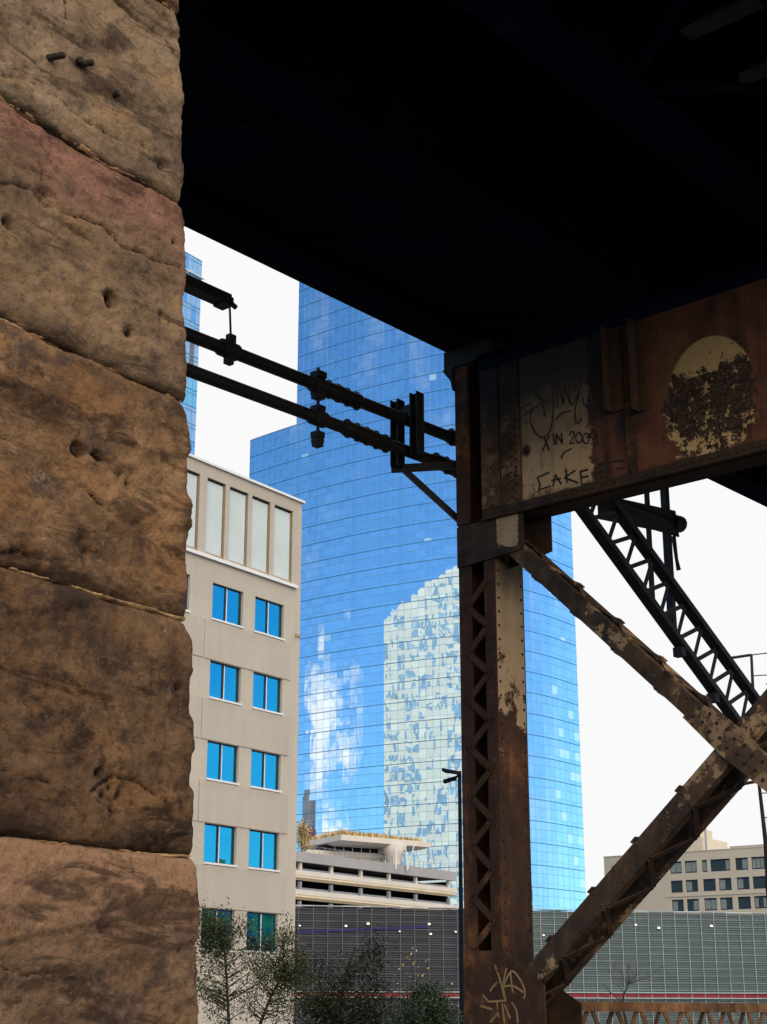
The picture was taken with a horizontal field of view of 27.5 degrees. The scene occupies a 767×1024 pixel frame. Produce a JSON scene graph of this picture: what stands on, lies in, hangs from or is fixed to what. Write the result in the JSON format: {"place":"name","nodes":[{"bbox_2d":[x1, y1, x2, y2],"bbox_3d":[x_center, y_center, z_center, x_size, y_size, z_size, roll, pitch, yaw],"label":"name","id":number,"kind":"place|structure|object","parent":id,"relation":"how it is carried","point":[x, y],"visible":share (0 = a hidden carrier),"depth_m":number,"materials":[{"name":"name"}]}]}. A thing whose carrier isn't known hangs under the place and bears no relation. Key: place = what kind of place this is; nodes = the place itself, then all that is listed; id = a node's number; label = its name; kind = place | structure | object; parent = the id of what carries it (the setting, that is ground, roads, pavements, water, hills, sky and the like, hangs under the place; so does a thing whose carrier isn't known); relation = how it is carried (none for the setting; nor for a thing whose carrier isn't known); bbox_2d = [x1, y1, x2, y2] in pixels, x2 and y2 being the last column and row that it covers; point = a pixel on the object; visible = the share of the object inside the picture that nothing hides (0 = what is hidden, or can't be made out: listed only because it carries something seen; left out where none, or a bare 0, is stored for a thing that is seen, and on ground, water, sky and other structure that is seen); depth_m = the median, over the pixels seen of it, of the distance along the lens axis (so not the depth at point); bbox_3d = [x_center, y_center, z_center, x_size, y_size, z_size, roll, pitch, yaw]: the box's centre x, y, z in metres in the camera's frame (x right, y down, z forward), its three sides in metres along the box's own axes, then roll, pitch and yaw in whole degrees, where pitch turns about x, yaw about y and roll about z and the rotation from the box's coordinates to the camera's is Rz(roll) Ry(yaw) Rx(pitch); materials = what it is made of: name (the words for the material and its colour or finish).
{"place":"outdoors","nodes":[
{"label":"outdoors","id":0,"kind":"place"},
{"bbox_2d":[0,0,199,1023],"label":"stone pier","id":1,"kind":"structure","parent":0,"point":[99,911],"depth_m":5.57,"materials":[{"name":"brown stone"}]},
{"bbox_2d":[184,274,237,310],"bbox_3d":[-2.770,-2.421,13.249,0.150,0.115,4.206,-15,-23,39],"label":"hanger arm","id":2,"kind":"object","parent":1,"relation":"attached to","point":[217,298],"visible":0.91,"depth_m":14.45},
{"bbox_2d":[215,307,241,365],"bbox_3d":[-1.442,-1.653,14.596,0.166,0.591,0.200,-15,-23,39],"label":"pipe hanger","id":3,"kind":"object","parent":2,"relation":"hanging from","point":[231,353],"visible":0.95,"depth_m":14.51,"materials":[{"name":"black metal"}]},
{"bbox_2d":[180,252,203,454],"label":"slim glass tower","id":4,"kind":"structure","parent":0,"point":[191,309],"depth_m":414.36,"materials":[{"name":"blue glass"}]},
{"bbox_2d":[181,454,304,1023],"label":"office block","id":5,"kind":"structure","parent":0,"point":[241,622],"depth_m":72.56,"materials":[{"name":"beige concrete"}]},
{"bbox_2d":[185,575,190,612],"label":"window","id":6,"kind":"structure","parent":5,"relation":"in","point":[186,610],"depth_m":70.79,"materials":[{"name":"black metal"}]},
{"bbox_2d":[201,908,233,951],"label":"window","id":7,"kind":"structure","parent":5,"relation":"in","point":[224,911],"depth_m":68.78,"materials":[{"name":"teal glass"}]},
{"bbox_2d":[203,823,237,866],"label":"window","id":8,"kind":"structure","parent":5,"relation":"in","point":[218,840],"depth_m":69.66,"materials":[{"name":"blue glass"}]},
{"bbox_2d":[206,741,239,785],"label":"window","id":9,"kind":"structure","parent":5,"relation":"in","point":[221,758],"depth_m":70.77,"materials":[{"name":"blue glass"}]},
{"bbox_2d":[208,661,241,705],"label":"window","id":10,"kind":"structure","parent":5,"relation":"in","point":[224,679],"depth_m":71.91,"materials":[{"name":"blue glass"}]},
{"bbox_2d":[211,584,243,628],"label":"window","id":11,"kind":"structure","parent":5,"relation":"in","point":[226,602],"depth_m":73.02,"materials":[{"name":"blue glass"}]},
{"bbox_2d":[246,912,278,953],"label":"window","id":12,"kind":"structure","parent":5,"relation":"in","point":[266,921],"depth_m":70.96,"materials":[{"name":"teal glass"}]},
{"bbox_2d":[248,830,279,871],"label":"window","id":13,"kind":"structure","parent":5,"relation":"in","point":[262,845],"depth_m":72.03,"materials":[{"name":"blue glass"}]},
{"bbox_2d":[250,750,281,792],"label":"window","id":14,"kind":"structure","parent":5,"relation":"in","point":[264,766],"depth_m":73.14,"materials":[{"name":"blue glass"}]},
{"bbox_2d":[252,672,282,715],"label":"window","id":15,"kind":"structure","parent":5,"relation":"in","point":[266,689],"depth_m":74.27,"materials":[{"name":"blue glass"}]},
{"bbox_2d":[254,597,284,640],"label":"window","id":16,"kind":"structure","parent":5,"relation":"in","point":[268,615],"depth_m":75.41,"materials":[{"name":"blue glass"}]},
{"bbox_2d":[249,282,585,911],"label":"glass tower","id":17,"kind":"structure","parent":0,"point":[379,732],"depth_m":320.60,"materials":[{"name":"glass"}]},
{"bbox_2d":[184,226,766,896],"label":"sky","id":18,"kind":"structure","parent":0,"point":[636,747],"materials":[{"name":"white"}]},
{"bbox_2d":[603,828,766,914],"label":"concrete block","id":19,"kind":"structure","parent":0,"point":[706,872],"depth_m":373.49,"materials":[{"name":"beige concrete"}]},
{"bbox_2d":[670,861,681,873],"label":"window","id":20,"kind":"structure","parent":19,"relation":"in","point":[676,868],"depth_m":379.25,"materials":[{"name":"grey glass"}]},
{"bbox_2d":[671,880,682,892],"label":"window","id":21,"kind":"structure","parent":19,"relation":"in","point":[676,886],"depth_m":378.05,"materials":[{"name":"blue glass"}]},
{"bbox_2d":[672,899,683,910],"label":"window","id":22,"kind":"structure","parent":19,"relation":"in","point":[677,905],"depth_m":376.66,"materials":[{"name":"grey glass"}]},
{"bbox_2d":[685,861,696,872],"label":"window","id":23,"kind":"structure","parent":19,"relation":"in","point":[690,866],"depth_m":377.22,"materials":[{"name":"grey glass"}]},
{"bbox_2d":[686,880,697,891],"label":"window","id":24,"kind":"structure","parent":19,"relation":"in","point":[691,885],"depth_m":375.84,"materials":[{"name":"grey glass"}]},
{"bbox_2d":[687,899,698,910],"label":"window","id":25,"kind":"structure","parent":19,"relation":"in","point":[692,904],"depth_m":374.46,"materials":[{"name":"grey glass"}]},
{"bbox_2d":[702,860,707,871],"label":"window","id":26,"kind":"structure","parent":19,"relation":"in","point":[704,862],"depth_m":375.29,"materials":[{"name":"grey glass"}]},
{"bbox_2d":[703,879,715,890],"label":"window","id":27,"kind":"structure","parent":19,"relation":"in","point":[709,884],"depth_m":373.37,"materials":[{"name":"blue glass"}]},
{"bbox_2d":[704,898,716,910],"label":"window","id":28,"kind":"structure","parent":19,"relation":"in","point":[710,903],"depth_m":372.00,"materials":[{"name":"grey glass"}]},
{"bbox_2d":[710,859,729,871],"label":"window","id":29,"kind":"structure","parent":19,"relation":"in","point":[716,864],"depth_m":373.10,"materials":[{"name":"blue glass"}]},
{"bbox_2d":[719,878,731,890],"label":"window","id":30,"kind":"structure","parent":19,"relation":"in","point":[724,883],"depth_m":371.19,"materials":[{"name":"grey glass"}]},
{"bbox_2d":[720,897,732,909],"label":"window","id":31,"kind":"structure","parent":19,"relation":"in","point":[726,903],"depth_m":369.74,"materials":[{"name":"grey glass"}]},
{"bbox_2d":[735,857,747,869],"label":"window","id":32,"kind":"structure","parent":19,"relation":"in","point":[741,863],"depth_m":370.10,"materials":[{"name":"grey glass"}]},
{"bbox_2d":[737,877,749,889],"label":"window","id":33,"kind":"structure","parent":19,"relation":"in","point":[742,882],"depth_m":368.75,"materials":[{"name":"grey glass"}]},
{"bbox_2d":[738,896,750,908],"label":"window","id":34,"kind":"structure","parent":19,"relation":"in","point":[743,902],"depth_m":367.31,"materials":[{"name":"blue glass"}]},
{"bbox_2d":[751,856,764,868],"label":"window","id":35,"kind":"structure","parent":19,"relation":"in","point":[757,862],"depth_m":367.85,"materials":[{"name":"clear glass"}]},
{"bbox_2d":[753,876,764,888],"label":"window","id":36,"kind":"structure","parent":19,"relation":"in","point":[758,881],"depth_m":366.51,"materials":[{"name":"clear glass"}]},
{"bbox_2d":[754,896,766,908],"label":"window","id":37,"kind":"structure","parent":19,"relation":"in","point":[760,901],"depth_m":365.17,"materials":[{"name":"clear glass"}]},
{"label":"ground","id":38,"kind":"structure","parent":0,"visible":0},
{"bbox_2d":[195,892,283,1023],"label":"young tree","id":39,"kind":"object","parent":38,"relation":"on","point":[219,931],"visible":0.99,"depth_m":42.19,"materials":[{"name":"green plant"}]},
{"bbox_2d":[232,910,325,1023],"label":"young tree","id":40,"kind":"object","parent":38,"relation":"on","point":[289,974],"visible":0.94,"depth_m":44.02,"materials":[{"name":"green plant"}]},
{"bbox_2d":[277,917,412,1023],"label":"dark tree","id":41,"kind":"object","parent":38,"relation":"on","point":[331,1010],"visible":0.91,"depth_m":45.74,"materials":[{"name":"green plant"}]},
{"bbox_2d":[295,847,457,909],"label":"parking garage","id":42,"kind":"structure","parent":38,"relation":"on","point":[334,880],"depth_m":240.92,"materials":[{"name":"grey concrete"}]},
{"bbox_2d":[296,819,316,900],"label":"roof tree","id":43,"kind":"object","parent":42,"relation":"on","point":[302,830],"visible":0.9,"depth_m":232.20,"materials":[{"name":"green plant"}]},
{"bbox_2d":[300,828,430,870],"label":"roof canopy","id":44,"kind":"object","parent":42,"relation":"on","point":[374,844],"visible":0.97,"depth_m":246.87,"materials":[{"name":"concrete"}]},
{"bbox_2d":[373,976,463,1023],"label":"leafy shrub","id":45,"kind":"object","parent":38,"relation":"on","point":[425,1001],"visible":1,"depth_m":38.00,"materials":[{"name":"green plant"}]},
{"bbox_2d":[393,947,452,1000],"bbox_3d":[1.222,16.632,52.612,2.188,3.856,1.186,7,-19,-21],"label":"sparse tree","id":46,"kind":"object","parent":38,"relation":"on","point":[413,974],"visible":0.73,"depth_m":52.73,"materials":[{"name":"green plant"}]},
{"bbox_2d":[442,768,463,1023],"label":"street lamp","id":47,"kind":"object","parent":38,"relation":"on","point":[460,860],"visible":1,"depth_m":43.88,"materials":[{"name":"black metal"}]},
{"bbox_2d":[293,905,766,1023],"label":"louvred screen","id":48,"kind":"object","parent":38,"relation":"on","point":[723,959],"visible":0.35,"depth_m":143.87,"materials":[{"name":"grey metal"}]},
{"bbox_2d":[442,259,766,1023],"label":"steel bent","id":49,"kind":"object","parent":38,"relation":"on","point":[666,390],"visible":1,"depth_m":14.88,"materials":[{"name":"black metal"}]},
{"bbox_2d":[390,391,456,521],"bbox_3d":[0.483,-0.474,16.374,0.782,1.442,0.461,9,-20,-26],"label":"pipe bracket","id":50,"kind":"object","parent":49,"relation":"attached to","point":[414,408],"visible":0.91,"depth_m":16.30,"materials":[{"name":"black metal"}]},
{"bbox_2d":[186,363,455,477],"bbox_3d":[-1.389,-1.161,14.500,0.170,0.316,9.402,-15,-23,39],"label":"overhead pipe","id":51,"kind":"object","parent":50,"relation":"attached to","point":[366,435],"visible":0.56,"depth_m":15.18,"materials":[{"name":"black metal"}]},
{"bbox_2d":[185,326,675,526],"bbox_3d":[-0.368,-1.157,15.725,0.170,0.381,12.502,-15,-23,39],"label":"overhead pipe","id":52,"kind":"object","parent":50,"relation":"attached to","point":[346,396],"visible":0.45,"depth_m":15.57,"materials":[{"name":"black metal"}]},
{"bbox_2d":[307,367,329,448],"bbox_3d":[-0.641,-1.030,15.355,0.166,0.830,0.170,-15,-23,39],"label":"pipe hanger","id":53,"kind":"object","parent":52,"relation":"hanging from","point":[319,391],"visible":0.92,"depth_m":15.31,"materials":[{"name":"black metal"}]},
{"bbox_2d":[175,0,766,506],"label":"viaduct deck","id":54,"kind":"structure","parent":49,"relation":"on","point":[447,174],"depth_m":13.67,"materials":[{"name":"metal"}]},
{"bbox_2d":[597,488,686,627],"bbox_3d":[3.212,0.413,19.515,0.220,2.000,1.970,-15,-23,39],"label":"pipe bracket","id":55,"kind":"object","parent":54,"relation":"hanging from","point":[670,533],"visible":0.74,"depth_m":19.89,"materials":[{"name":"black metal"}]},
{"bbox_2d":[575,501,759,724],"bbox_3d":[4.223,2.260,19.127,0.135,5.349,8.039,-15,-23,39],"label":"laced strut","id":56,"kind":"object","parent":49,"relation":"attached to","point":[638,586],"visible":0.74,"depth_m":18.43,"materials":[{"name":"black metal"}]},
{"bbox_2d":[579,1001,766,1023],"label":"lattice strut","id":57,"kind":"object","parent":49,"relation":"attached to","point":[617,1008],"visible":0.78,"depth_m":16.53,"materials":[{"name":"brown metal"}]},
{"bbox_2d":[585,954,665,1023],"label":"bare tree","id":58,"kind":"object","parent":38,"relation":"on","point":[624,1013],"visible":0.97,"depth_m":59.36,"materials":[{"name":"brown plant"}]},
{"bbox_2d":[731,653,766,898],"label":"ladder mast","id":59,"kind":"object","parent":38,"relation":"on","point":[763,822],"visible":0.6,"depth_m":30.68,"materials":[{"name":"metal"}]}
]}

